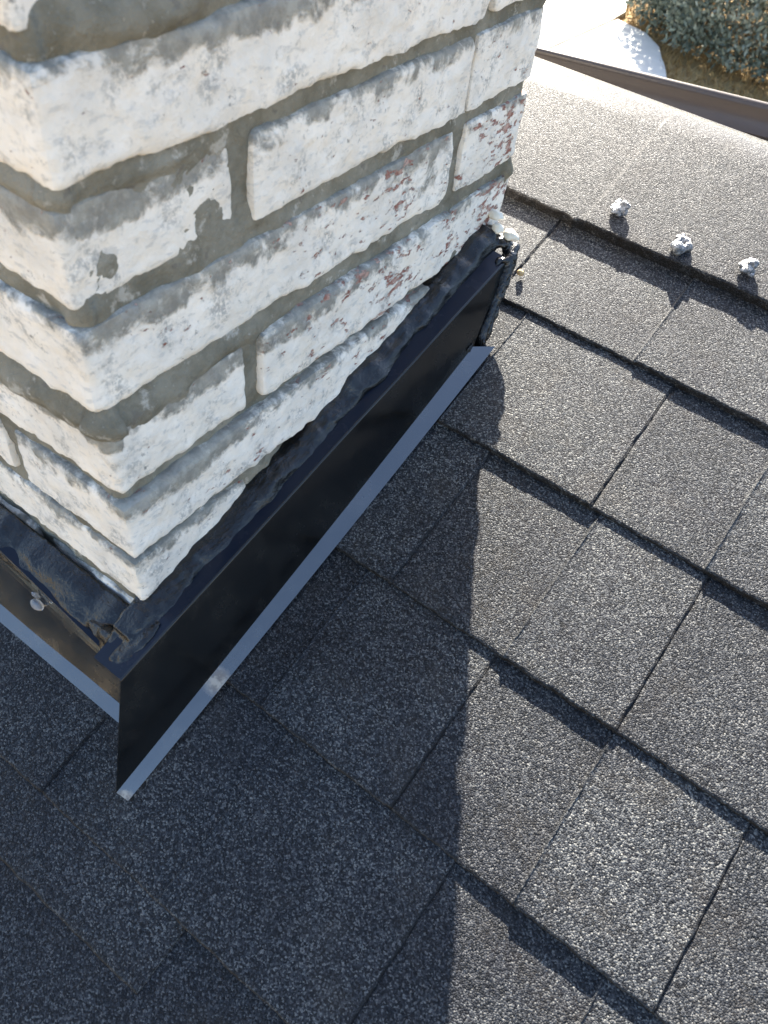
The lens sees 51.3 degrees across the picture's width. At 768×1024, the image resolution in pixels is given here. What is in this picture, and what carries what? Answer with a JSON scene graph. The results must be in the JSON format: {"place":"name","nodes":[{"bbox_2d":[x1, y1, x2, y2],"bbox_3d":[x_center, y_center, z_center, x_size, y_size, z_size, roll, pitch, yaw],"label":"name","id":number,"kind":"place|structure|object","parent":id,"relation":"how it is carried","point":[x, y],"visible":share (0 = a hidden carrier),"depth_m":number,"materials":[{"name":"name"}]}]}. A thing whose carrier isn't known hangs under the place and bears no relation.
{"place":"outdoors","nodes":[
{"label":"outdoors","id":0,"kind":"place"},
{"bbox_2d":[538,0,666,77],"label":"pavement","id":1,"kind":"structure","parent":0,"point":[595,30],"depth_m":8.91,"materials":[{"name":"concrete"}]},
{"bbox_2d":[614,0,767,101],"bbox_3d":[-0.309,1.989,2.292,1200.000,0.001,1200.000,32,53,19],"label":"ground","id":2,"kind":"structure","parent":0,"point":[692,65],"depth_m":8.73,"materials":[{"name":"green plant"}]},
{"bbox_2d":[0,46,767,1023],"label":"house","id":3,"kind":"structure","parent":2,"relation":"on","point":[476,732],"depth_m":0.59,"materials":[{"name":"grey asphalt"}]},
{"bbox_2d":[0,0,545,800],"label":"brick chimney","id":4,"kind":"object","parent":3,"relation":"on","point":[256,270],"visible":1,"depth_m":0.52,"materials":[{"name":"white brick"}]},
{"bbox_2d":[30,591,44,610],"bbox_3d":[-0.266,0.068,0.611,0.011,0.021,0.009,32,53,19],"label":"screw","id":5,"kind":"object","parent":4,"relation":"attached to","point":[37,604],"visible":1,"depth_m":0.61,"materials":[{"name":"silver metal"}]},
{"bbox_2d":[488,209,503,220],"bbox_3d":[0.100,-0.265,0.715,0.016,0.008,0.010,32,53,19],"label":"pebble","id":6,"kind":"object","parent":4,"relation":"on","point":[495,214],"visible":1,"depth_m":0.71,"materials":[{"name":"white stone"}]},
{"bbox_2d":[492,223,503,233],"bbox_3d":[0.102,-0.253,0.714,0.010,0.009,0.010,-19,54,-22],"label":"pebble","id":7,"kind":"object","parent":4,"relation":"on","point":[497,228],"visible":1,"depth_m":0.71,"materials":[{"name":"white stone"}]},
{"bbox_2d":[503,229,518,240],"bbox_3d":[0.115,-0.248,0.717,0.016,0.008,0.011,32,53,19],"label":"pebble","id":8,"kind":"object","parent":4,"relation":"on","point":[510,235],"visible":1,"depth_m":0.71,"materials":[{"name":"white stone"}]},
{"bbox_2d":[517,269,523,275],"bbox_3d":[0.131,-0.229,0.765,0.007,0.006,0.006,32,53,19],"label":"pebble","id":9,"kind":"object","parent":3,"relation":"on","point":[520,272],"visible":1,"depth_m":0.76,"materials":[{"name":"beige stone"}]},
{"bbox_2d":[610,199,630,215],"bbox_3d":[0.231,-0.298,0.779,0.019,0.014,0.021,32,53,19],"label":"sealed nail","id":10,"kind":"object","parent":3,"relation":"attached to","point":[618,208],"visible":1,"depth_m":0.78,"materials":[{"name":"silver metal"}]},
{"bbox_2d":[670,233,692,255],"bbox_3d":[0.280,-0.252,0.756,0.020,0.016,0.022,-6,50,-12],"label":"sealed nail","id":11,"kind":"object","parent":3,"relation":"attached to","point":[681,244],"visible":1,"depth_m":0.75,"materials":[{"name":"silver metal"}]},
{"bbox_2d":[738,257,758,277],"bbox_3d":[0.335,-0.225,0.733,0.017,0.013,0.021,-5,50,-12],"label":"sealed nail","id":12,"kind":"object","parent":3,"relation":"attached to","point":[748,266],"visible":1,"depth_m":0.73,"materials":[{"name":"silver metal"}]},
{"bbox_2d":[625,0,767,82],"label":"shrub","id":13,"kind":"object","parent":2,"relation":"on","point":[679,12],"visible":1,"depth_m":8.45,"materials":[{"name":"green plant"}]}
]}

